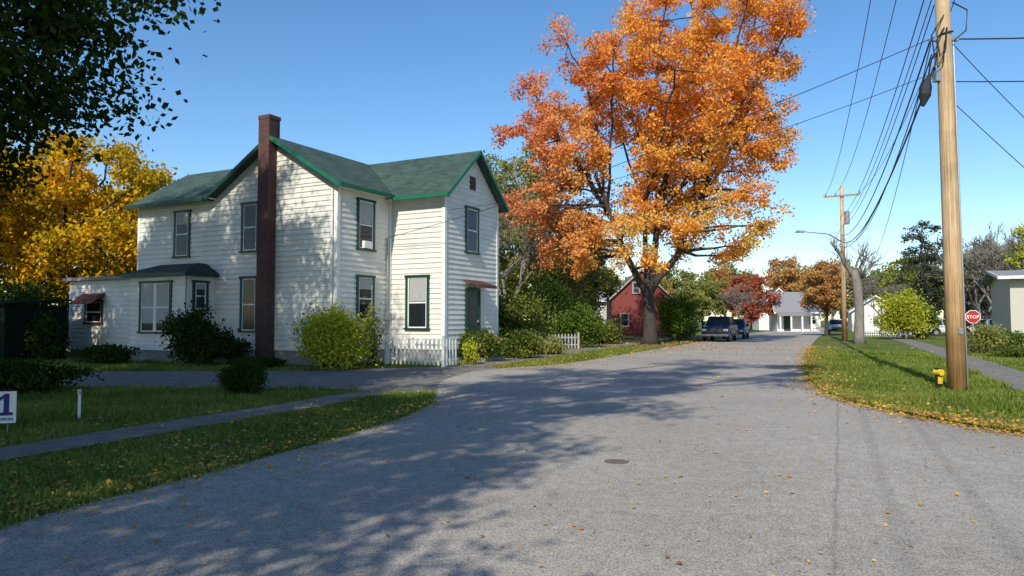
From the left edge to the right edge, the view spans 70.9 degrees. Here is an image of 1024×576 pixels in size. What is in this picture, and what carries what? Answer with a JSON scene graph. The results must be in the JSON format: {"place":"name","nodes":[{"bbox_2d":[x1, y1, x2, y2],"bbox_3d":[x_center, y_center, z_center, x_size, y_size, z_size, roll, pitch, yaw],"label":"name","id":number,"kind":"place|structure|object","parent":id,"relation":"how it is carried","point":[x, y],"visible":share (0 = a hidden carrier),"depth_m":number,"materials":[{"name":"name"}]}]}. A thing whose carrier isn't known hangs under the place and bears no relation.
{"place":"outdoors","nodes":[
{"label":"outdoors","id":0,"kind":"place"},
{"bbox_2d":[0,390,425,460],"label":"sidewalk","id":1,"kind":"structure","parent":0,"point":[25,449],"depth_m":10.61,"materials":[{"name":"concrete"}]},
{"bbox_2d":[39,366,499,392],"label":"driveway","id":2,"kind":"structure","parent":0,"point":[425,378],"depth_m":19.60,"materials":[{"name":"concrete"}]},
{"bbox_2d":[0,326,1023,575],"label":"road","id":3,"kind":"structure","parent":0,"point":[836,514],"depth_m":6.56,"materials":[{"name":"grey asphalt"}]},
{"bbox_2d":[701,316,737,341],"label":"parked truck","id":4,"kind":"object","parent":3,"relation":"on","point":[719,326],"visible":1,"depth_m":52.87,"materials":[{"name":"blue paint"}]},
{"bbox_2d":[722,319,749,338],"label":"parked car","id":5,"kind":"object","parent":3,"relation":"on","point":[743,328],"visible":0.43,"depth_m":60.70,"materials":[{"name":"blue metal"}]},
{"bbox_2d":[0,321,1023,529],"bbox_3d":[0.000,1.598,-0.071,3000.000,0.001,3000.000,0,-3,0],"label":"ground","id":6,"kind":"structure","parent":0,"point":[872,341],"depth_m":12.72,"materials":[{"name":"green plant"}]},
{"bbox_2d":[0,391,16,433],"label":"yard sign","id":7,"kind":"object","parent":6,"relation":"on","point":[8,401],"visible":0.99,"depth_m":10.07,"materials":[{"name":"white paint"}]},
{"bbox_2d":[0,183,31,286],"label":"yellow tree","id":8,"kind":"object","parent":6,"relation":"on","point":[2,240],"visible":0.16,"depth_m":38.85,"materials":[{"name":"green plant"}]},
{"bbox_2d":[0,299,71,360],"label":"shed","id":9,"kind":"structure","parent":6,"relation":"on","point":[13,321],"depth_m":27.71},
{"bbox_2d":[0,272,73,354],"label":"bush","id":10,"kind":"object","parent":6,"relation":"on","point":[20,293],"visible":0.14,"depth_m":31.32,"materials":[{"name":"green plant"}]},
{"bbox_2d":[20,309,68,360],"bbox_3d":[-18.459,1.821,28.259,1.948,2.130,1.670,0,-3,0],"label":"bush","id":11,"kind":"object","parent":6,"relation":"on","point":[47,346],"visible":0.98,"depth_m":27.99,"materials":[{"name":"green plant"}]},
{"bbox_2d":[0,353,104,394],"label":"bush","id":12,"kind":"object","parent":6,"relation":"on","point":[19,376],"visible":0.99,"depth_m":15.32,"materials":[{"name":"green plant"}]},
{"bbox_2d":[0,124,188,347],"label":"yellow tree","id":13,"kind":"object","parent":6,"relation":"on","point":[109,226],"visible":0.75,"depth_m":38.88,"materials":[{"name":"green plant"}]},
{"bbox_2d":[68,342,146,364],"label":"bush","id":14,"kind":"object","parent":6,"relation":"on","point":[111,353],"visible":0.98,"depth_m":25.66,"materials":[{"name":"green plant"}]},
{"bbox_2d":[0,0,220,217],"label":"shade tree","id":15,"kind":"object","parent":6,"relation":"on","point":[43,23],"visible":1,"depth_m":12.38,"materials":[{"name":"green plant"}]},
{"bbox_2d":[155,295,246,366],"bbox_3d":[-10.846,1.510,24.943,3.054,2.484,2.251,0,-3,0],"label":"bush","id":16,"kind":"object","parent":6,"relation":"on","point":[198,340],"visible":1,"depth_m":24.55,"materials":[{"name":"green plant"}]},
{"bbox_2d":[215,328,255,364],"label":"bush","id":17,"kind":"object","parent":6,"relation":"on","point":[243,347],"visible":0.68,"depth_m":25.38,"materials":[{"name":"green plant"}]},
{"bbox_2d":[210,357,274,394],"bbox_3d":[-5.707,1.875,15.495,1.328,0.857,1.257,0,-3,0],"label":"bush","id":18,"kind":"object","parent":6,"relation":"on","point":[243,377],"visible":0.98,"depth_m":15.25,"materials":[{"name":"green plant"}]},
{"bbox_2d":[218,355,292,368],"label":"bush","id":19,"kind":"object","parent":6,"relation":"on","point":[274,361],"visible":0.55,"depth_m":23.57,"materials":[{"name":"green plant"}]},
{"bbox_2d":[61,114,508,364],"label":"house","id":20,"kind":"structure","parent":6,"relation":"on","point":[267,238],"depth_m":27.20,"materials":[{"name":"white wood"}]},
{"bbox_2d":[171,209,191,257],"bbox_3d":[-13.225,-2.160,28.814,1.030,1.910,0.115,-1,-3,28],"label":"window","id":21,"kind":"structure","parent":20,"relation":"in","point":[182,218],"depth_m":28.82,"materials":[{"name":"grey glass"}]},
{"bbox_2d":[237,276,255,332],"bbox_3d":[-9.851,0.608,26.913,1.000,2.110,0.115,-1,-3,28],"label":"window","id":22,"kind":"structure","parent":20,"relation":"in","point":[247,306],"depth_m":26.95,"materials":[{"name":"glass"}]},
{"bbox_2d":[239,201,256,252],"bbox_3d":[-9.851,-2.289,27.042,1.000,1.910,0.115,-1,-3,28],"label":"window","id":23,"kind":"structure","parent":20,"relation":"in","point":[248,209],"depth_m":27.08,"materials":[{"name":"grey glass"}]},
{"bbox_2d":[355,274,375,321],"bbox_3d":[-5.350,0.381,26.310,0.115,1.710,1.080,-1,-3,28],"label":"window","id":24,"kind":"structure","parent":20,"relation":"in","point":[367,282],"depth_m":26.27,"materials":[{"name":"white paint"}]},
{"bbox_2d":[356,197,376,251],"bbox_3d":[-5.321,-2.317,26.414,0.180,1.910,1.080,-1,-3,28],"label":"window","id":25,"kind":"structure","parent":20,"relation":"in","point":[365,230],"depth_m":26.38,"materials":[{"name":"grey glass"}]},
{"bbox_2d":[403,274,430,329],"bbox_3d":[-3.561,0.537,26.991,1.160,2.060,0.115,-1,-3,28],"label":"window","id":26,"kind":"structure","parent":20,"relation":"in","point":[417,287],"depth_m":26.99,"materials":[{"name":"white glass"}]},
{"bbox_2d":[464,205,480,254],"bbox_3d":[-1.553,-2.259,28.270,0.115,1.860,1.080,-1,-3,28],"label":"window","id":27,"kind":"structure","parent":20,"relation":"in","point":[471,221],"depth_m":28.25,"materials":[{"name":"grey glass"}]},
{"bbox_2d":[464,287,480,335],"bbox_3d":[-1.528,1.169,28.162,0.120,2.360,1.100,-1,-3,28],"label":"door","id":28,"kind":"structure","parent":20,"relation":"in","point":[472,319],"depth_m":28.16,"materials":[{"name":"wood"}]},
{"bbox_2d":[287,296,362,366],"bbox_3d":[-6.226,1.472,24.062,2.612,2.441,1.613,0,-3,0],"label":"bush","id":29,"kind":"object","parent":6,"relation":"on","point":[342,311],"visible":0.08,"depth_m":24.09,"materials":[{"name":"green plant"}]},
{"bbox_2d":[289,305,381,370],"bbox_3d":[-5.706,1.599,23.221,3.083,2.102,2.604,0,-3,0],"label":"bush","id":30,"kind":"object","parent":6,"relation":"on","point":[333,341],"visible":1,"depth_m":22.81,"materials":[{"name":"green plant"}]},
{"bbox_2d":[359,288,387,365],"bbox_3d":[-4.703,1.363,24.530,1.101,2.713,0.955,0,-3,0],"label":"bush","id":31,"kind":"object","parent":6,"relation":"on","point":[372,330],"visible":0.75,"depth_m":24.46,"materials":[{"name":"green plant"}]},
{"bbox_2d":[384,335,445,366],"bbox_3d":[-3.378,2.166,24.901,2.530,1.080,0.130,-1,-3,28],"label":"picket fence","id":32,"kind":"object","parent":6,"relation":"on","point":[387,357],"visible":0.98,"depth_m":24.81,"materials":[{"name":"white paint"}]},
{"bbox_2d":[445,339,457,365],"bbox_3d":[-2.055,2.188,24.643,0.060,0.892,0.800,-1,-3,28],"label":"picket fence","id":33,"kind":"object","parent":32,"relation":"attached to","point":[450,358],"visible":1,"depth_m":24.56,"materials":[{"name":"white paint"}]},
{"bbox_2d":[457,327,508,361],"bbox_3d":[-1.211,2.174,27.552,2.206,1.388,2.069,0,-3,0],"label":"bush","id":34,"kind":"object","parent":6,"relation":"on","point":[487,341],"visible":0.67,"depth_m":27.25,"materials":[{"name":"green plant"}]},
{"bbox_2d":[0,338,1023,575],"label":"fallen leaves","id":35,"kind":"object","parent":6,"relation":"on","point":[957,418],"visible":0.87,"depth_m":10.83,"materials":[{"name":"orange plant"}]},
{"bbox_2d":[483,148,544,295],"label":"tree","id":36,"kind":"object","parent":6,"relation":"on","point":[508,253],"visible":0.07,"depth_m":61.97,"materials":[{"name":"green plant"}]},
{"bbox_2d":[497,327,549,358],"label":"bush","id":37,"kind":"object","parent":6,"relation":"on","point":[521,344],"visible":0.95,"depth_m":29.64,"materials":[{"name":"green plant"}]},
{"bbox_2d":[498,282,557,349],"bbox_3d":[0.261,1.518,37.081,4.243,3.600,3.379,0,-3,0],"label":"bush","id":38,"kind":"object","parent":6,"relation":"on","point":[511,317],"visible":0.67,"depth_m":36.65,"materials":[{"name":"green plant"}]},
{"bbox_2d":[498,214,563,330],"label":"bare tree","id":39,"kind":"object","parent":6,"relation":"on","point":[502,276],"visible":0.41,"depth_m":51.79,"materials":[{"name":"plant"}]},
{"bbox_2d":[522,265,582,344],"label":"bush","id":40,"kind":"object","parent":6,"relation":"on","point":[554,294],"visible":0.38,"depth_m":45.66,"materials":[{"name":"green plant"}]},
{"bbox_2d":[492,142,623,305],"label":"tree","id":41,"kind":"object","parent":6,"relation":"on","point":[528,178],"visible":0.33,"depth_m":54.95,"materials":[{"name":"green plant"}]},
{"bbox_2d":[541,332,579,348],"bbox_3d":[2.595,2.884,39.408,2.230,0.930,0.130,0,-3,-5],"label":"picket fence","id":42,"kind":"object","parent":6,"relation":"on","point":[571,337],"visible":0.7,"depth_m":39.43,"materials":[{"name":"white wood"}]},
{"bbox_2d":[526,254,622,334],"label":"green tree","id":43,"kind":"object","parent":6,"relation":"on","point":[595,285],"visible":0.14,"depth_m":70.43,"materials":[{"name":"green plant"}]},
{"bbox_2d":[545,298,610,347],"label":"bush","id":44,"kind":"object","parent":6,"relation":"on","point":[582,322],"visible":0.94,"depth_m":41.04,"materials":[{"name":"green plant"}]},
{"bbox_2d":[553,291,609,341],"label":"bush","id":45,"kind":"object","parent":6,"relation":"on","point":[596,309],"visible":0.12,"depth_m":52.70,"materials":[{"name":"green plant"}]},
{"bbox_2d":[589,318,624,343],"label":"bush","id":46,"kind":"object","parent":6,"relation":"on","point":[612,333],"visible":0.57,"depth_m":47.37,"materials":[{"name":"green plant"}]},
{"bbox_2d":[618,269,673,292],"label":"olive tree","id":47,"kind":"object","parent":6,"relation":"on","point":[666,282],"visible":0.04,"depth_m":118.87,"materials":[{"name":"green plant"}]},
{"bbox_2d":[490,0,816,344],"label":"maple tree","id":48,"kind":"object","parent":6,"relation":"on","point":[716,110],"visible":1,"depth_m":45.59,"materials":[{"name":"orange plant"}]},
{"bbox_2d":[656,262,698,317],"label":"olive tree","id":49,"kind":"object","parent":6,"relation":"on","point":[677,284],"visible":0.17,"depth_m":158.38,"materials":[{"name":"green plant"}]},
{"bbox_2d":[654,289,701,340],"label":"bush","id":50,"kind":"object","parent":6,"relation":"on","point":[676,312],"visible":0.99,"depth_m":53.52,"materials":[{"name":"green plant"}]},
{"bbox_2d":[667,320,702,338],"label":"bush","id":51,"kind":"object","parent":6,"relation":"on","point":[693,330],"visible":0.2,"depth_m":59.45,"materials":[{"name":"green plant"}]},
{"bbox_2d":[675,268,730,327],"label":"olive tree","id":52,"kind":"object","parent":6,"relation":"on","point":[703,295],"visible":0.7,"depth_m":103.64,"materials":[{"name":"green plant"}]},
{"bbox_2d":[706,265,745,305],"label":"orange tree","id":53,"kind":"object","parent":6,"relation":"on","point":[720,274],"visible":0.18,"depth_m":134.16,"materials":[{"name":"orange plant"}]},
{"bbox_2d":[701,261,765,318],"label":"olive tree","id":54,"kind":"object","parent":6,"relation":"on","point":[733,273],"visible":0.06,"depth_m":168.54,"materials":[{"name":"green plant"}]},
{"bbox_2d":[716,282,756,318],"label":"bare tree","id":55,"kind":"object","parent":6,"relation":"on","point":[738,295],"visible":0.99,"depth_m":91.58,"materials":[{"name":"grey plant"}]},
{"bbox_2d":[718,272,783,330],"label":"red tree","id":56,"kind":"object","parent":6,"relation":"on","point":[755,283],"visible":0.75,"depth_m":100.30,"materials":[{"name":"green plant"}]},
{"bbox_2d":[749,288,782,329],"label":"house","id":57,"kind":"structure","parent":6,"relation":"on","point":[762,323],"depth_m":112.24,"materials":[{"name":"white paint"}]},
{"bbox_2d":[760,255,806,296],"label":"orange tree","id":58,"kind":"object","parent":6,"relation":"on","point":[777,275],"visible":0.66,"depth_m":121.69,"materials":[{"name":"orange plant"}]},
{"bbox_2d":[766,292,823,331],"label":"house","id":59,"kind":"structure","parent":6,"relation":"on","point":[790,315],"depth_m":99.10,"materials":[{"name":"white paint"}]},
{"bbox_2d":[796,256,850,335],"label":"orange tree","id":60,"kind":"object","parent":6,"relation":"on","point":[822,293],"visible":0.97,"depth_m":71.70,"materials":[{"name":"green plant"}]},
{"bbox_2d":[795,186,859,340],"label":"utility pole","id":61,"kind":"object","parent":6,"relation":"on","point":[845,217],"visible":0.9,"depth_m":55.49,"materials":[{"name":"brown wood"}]},
{"bbox_2d":[827,0,870,191],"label":"power line","id":62,"kind":"object","parent":61,"relation":"attached to","point":[855,82],"visible":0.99,"depth_m":26.73,"materials":[{"name":"black rubber"}]},
{"bbox_2d":[836,1,895,192],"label":"power line","id":63,"kind":"object","parent":61,"relation":"attached to","point":[874,84],"visible":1,"depth_m":26.76,"materials":[{"name":"black rubber"}]},
{"bbox_2d":[840,0,923,216],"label":"power line","id":64,"kind":"object","parent":61,"relation":"attached to","point":[894,94],"visible":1,"depth_m":22.69,"materials":[{"name":"black rubber"}]},
{"bbox_2d":[840,5,934,225],"bbox_3d":[17.626,-5.050,36.209,0.024,1.325,42.119,-1,-3,22],"label":"power line","id":65,"kind":"object","parent":61,"relation":"attached to","point":[901,102],"visible":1,"depth_m":21.48,"materials":[{"name":"black rubber"}]},
{"bbox_2d":[843,0,931,220],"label":"power line","id":66,"kind":"object","parent":61,"relation":"attached to","point":[899,95],"visible":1,"depth_m":22.55,"materials":[{"name":"black rubber"}]},
{"bbox_2d":[844,54,931,241],"bbox_3d":[17.701,-3.803,36.104,0.028,1.828,42.382,-1,-3,22],"label":"power line","id":67,"kind":"object","parent":61,"relation":"attached to","point":[903,138],"visible":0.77,"depth_m":20.90,"materials":[{"name":"black rubber"}]},
{"bbox_2d":[805,259,868,332],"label":"bare tree","id":68,"kind":"object","parent":6,"relation":"on","point":[835,312],"visible":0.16,"depth_m":91.52,"materials":[{"name":"grey plant"}]},
{"bbox_2d":[828,319,847,334],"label":"parked car","id":69,"kind":"object","parent":6,"relation":"on","point":[834,324],"visible":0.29,"depth_m":77.88,"materials":[{"name":"white paint"}]},
{"bbox_2d":[833,259,881,318],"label":"olive tree","id":70,"kind":"object","parent":6,"relation":"on","point":[850,302],"visible":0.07,"depth_m":169.92,"materials":[{"name":"green plant"}]},
{"bbox_2d":[819,227,906,343],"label":"pollarded tree","id":71,"kind":"object","parent":6,"relation":"on","point":[859,326],"visible":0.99,"depth_m":48.87,"materials":[{"name":"grey plant"}]},
{"bbox_2d":[852,273,904,332],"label":"bare tree","id":72,"kind":"object","parent":6,"relation":"on","point":[872,287],"visible":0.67,"depth_m":74.08,"materials":[{"name":"grey plant"}]},
{"bbox_2d":[866,258,902,293],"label":"olive tree","id":73,"kind":"object","parent":6,"relation":"on","point":[888,272],"visible":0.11,"depth_m":189.70,"materials":[{"name":"green plant"}]},
{"bbox_2d":[868,278,941,338],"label":"bush","id":74,"kind":"object","parent":6,"relation":"on","point":[900,315],"visible":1,"depth_m":59.40,"materials":[{"name":"green plant"}]},
{"bbox_2d":[877,255,940,300],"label":"green tree","id":75,"kind":"object","parent":6,"relation":"on","point":[900,262],"visible":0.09,"depth_m":152.40,"materials":[{"name":"green plant"}]},
{"bbox_2d":[881,266,944,314],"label":"olive tree","id":76,"kind":"object","parent":6,"relation":"on","point":[913,275],"visible":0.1,"depth_m":108.88,"materials":[{"name":"green plant"}]},
{"bbox_2d":[887,220,944,312],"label":"evergreen tree","id":77,"kind":"object","parent":6,"relation":"on","point":[922,259],"visible":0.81,"depth_m":80.81,"materials":[{"name":"green plant"}]},
{"bbox_2d":[909,303,944,338],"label":"bush","id":78,"kind":"object","parent":6,"relation":"on","point":[934,318],"visible":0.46,"depth_m":61.53,"materials":[{"name":"green plant"}]},
{"bbox_2d":[933,368,944,388],"bbox_3d":[9.793,2.084,16.512,0.149,0.500,0.180,1,-3,-15],"label":"fire hydrant","id":79,"kind":"object","parent":6,"relation":"on","point":[938,373],"visible":0.93,"depth_m":16.48,"materials":[{"name":"yellow metal"}]},
{"bbox_2d":[918,0,967,390],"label":"utility pole","id":80,"kind":"object","parent":6,"relation":"on","point":[954,299],"visible":0.97,"depth_m":16.40,"materials":[{"name":"brown wood"}]},
{"bbox_2d":[385,39,928,238],"bbox_3d":[2.492,-3.852,22.023,18.215,3.468,0.019,-2,-3,37],"label":"power line","id":81,"kind":"object","parent":80,"relation":"attached to","point":[679,141],"visible":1,"depth_m":20.17,"materials":[{"name":"black rubber"}]},
{"bbox_2d":[450,73,933,209],"bbox_3d":[3.722,-3.932,21.704,15.807,1.634,0.015,-2,-3,40],"label":"power line","id":82,"kind":"object","parent":80,"relation":"attached to","point":[712,151],"visible":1,"depth_m":19.93,"materials":[{"name":"black rubber"}]},
{"bbox_2d":[841,103,920,246],"bbox_3d":[17.476,-3.400,36.086,0.033,1.442,42.324,-1,-3,22],"label":"power line","id":83,"kind":"object","parent":80,"relation":"attached to","point":[893,168],"visible":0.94,"depth_m":22.07,"materials":[{"name":"black rubber"}]},
{"bbox_2d":[840,42,930,235],"bbox_3d":[17.577,-4.276,36.175,0.037,1.488,42.158,-1,-3,22],"label":"power line","id":84,"kind":"object","parent":80,"relation":"attached to","point":[898,130],"visible":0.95,"depth_m":21.61,"materials":[{"name":"black rubber"}]},
{"bbox_2d":[841,66,934,242],"bbox_3d":[17.577,-3.727,36.100,0.048,1.602,42.252,-1,-3,22],"label":"power line","id":85,"kind":"object","parent":80,"relation":"attached to","point":[888,179],"visible":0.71,"depth_m":27.18,"materials":[{"name":"black rubber"}]},
{"bbox_2d":[874,43,930,256],"bbox_3d":[19.851,-3.756,38.404,0.022,1.913,48.096,-1,-3,25],"label":"power line","id":86,"kind":"object","parent":80,"relation":"attached to","point":[908,139],"visible":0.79,"depth_m":22.85,"materials":[{"name":"black rubber"}]},
{"bbox_2d":[929,319,975,335],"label":"parked car","id":87,"kind":"object","parent":6,"relation":"on","point":[940,329],"visible":0.26,"depth_m":71.26,"materials":[{"name":"white paint"}]},
{"bbox_2d":[918,234,1014,325],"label":"bare tree","id":88,"kind":"object","parent":6,"relation":"on","point":[937,238],"visible":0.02,"depth_m":84.60,"materials":[{"name":"grey plant"}]},
{"bbox_2d":[924,233,1012,332],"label":"bare tree","id":89,"kind":"object","parent":6,"relation":"on","point":[976,306],"visible":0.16,"depth_m":74.90,"materials":[{"name":"grey plant"}]},
{"bbox_2d":[965,310,980,337],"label":"stop sign","id":90,"kind":"object","parent":6,"relation":"on","point":[972,316],"visible":1,"depth_m":44.95,"materials":[{"name":"metal"}]},
{"bbox_2d":[964,241,1005,318],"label":"evergreen tree","id":91,"kind":"object","parent":6,"relation":"on","point":[985,304],"visible":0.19,"depth_m":78.84,"materials":[{"name":"green plant"}]},
{"bbox_2d":[966,321,1015,352],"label":"bush","id":92,"kind":"object","parent":6,"relation":"on","point":[985,336],"visible":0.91,"depth_m":34.08,"materials":[{"name":"green plant"}]},
{"bbox_2d":[962,221,1023,289],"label":"bare tree","id":93,"kind":"object","parent":6,"relation":"on","point":[986,242],"visible":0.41,"depth_m":67.37,"materials":[{"name":"grey plant"}]},
{"bbox_2d":[963,226,1023,303],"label":"bare tree","id":94,"kind":"object","parent":6,"relation":"on","point":[966,259],"visible":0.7,"depth_m":63.79,"materials":[{"name":"grey plant"}]},
{"bbox_2d":[981,342,1023,357],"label":"bush","id":95,"kind":"object","parent":6,"relation":"on","point":[1015,351],"visible":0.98,"depth_m":30.20,"materials":[{"name":"green plant"}]},
{"bbox_2d":[993,329,1023,349],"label":"bush","id":96,"kind":"object","parent":6,"relation":"on","point":[1017,337],"visible":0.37,"depth_m":35.27,"materials":[{"name":"green plant"}]},
{"bbox_2d":[1001,223,1023,269],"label":"tree","id":97,"kind":"object","parent":6,"relation":"on","point":[1019,253],"visible":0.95,"depth_m":60.59,"materials":[{"name":"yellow plant"}]},
{"bbox_2d":[0,0,1023,320],"label":"sky","id":98,"kind":"structure","parent":0,"point":[368,82],"materials":[{"name":"blue"}]},
{"bbox_2d":[450,335,700,366],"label":"sidewalk","id":99,"kind":"structure","parent":0,"point":[510,359],"depth_m":32.09,"materials":[{"name":"concrete"}]},
{"bbox_2d":[462,337,480,364],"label":"bush","id":100,"kind":"object","parent":99,"relation":"on","point":[470,351],"visible":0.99,"depth_m":25.61,"materials":[{"name":"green plant"}]},
{"bbox_2d":[534,335,568,354],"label":"bush","id":101,"kind":"object","parent":99,"relation":"on","point":[555,346],"visible":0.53,"depth_m":33.00,"materials":[{"name":"green plant"}]},
{"bbox_2d":[561,282,608,322],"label":"house","id":102,"kind":"structure","parent":0,"point":[604,314],"depth_m":86.07,"materials":[{"name":"beige"}]},
{"bbox_2d":[604,269,673,335],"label":"barn","id":103,"kind":"structure","parent":0,"point":[624,304],"depth_m":70.03,"materials":[{"name":"red wood"}]},
{"bbox_2d":[620,313,629,326],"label":"window","id":104,"kind":"structure","parent":103,"relation":"in","point":[624,317],"depth_m":70.00,"materials":[{"name":"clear glass"}]},
{"bbox_2d":[847,295,888,331],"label":"house","id":105,"kind":"structure","parent":0,"point":[870,311],"depth_m":99.24,"materials":[{"name":"white paint"}]},
{"bbox_2d":[876,333,1023,390],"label":"sidewalk","id":106,"kind":"structure","parent":0,"point":[1015,377],"depth_m":24.00,"materials":[{"name":"concrete"}]},
{"bbox_2d":[980,270,1023,346],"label":"house","id":107,"kind":"structure","parent":0,"point":[1007,295],"depth_m":42.96,"materials":[{"name":"beige"}]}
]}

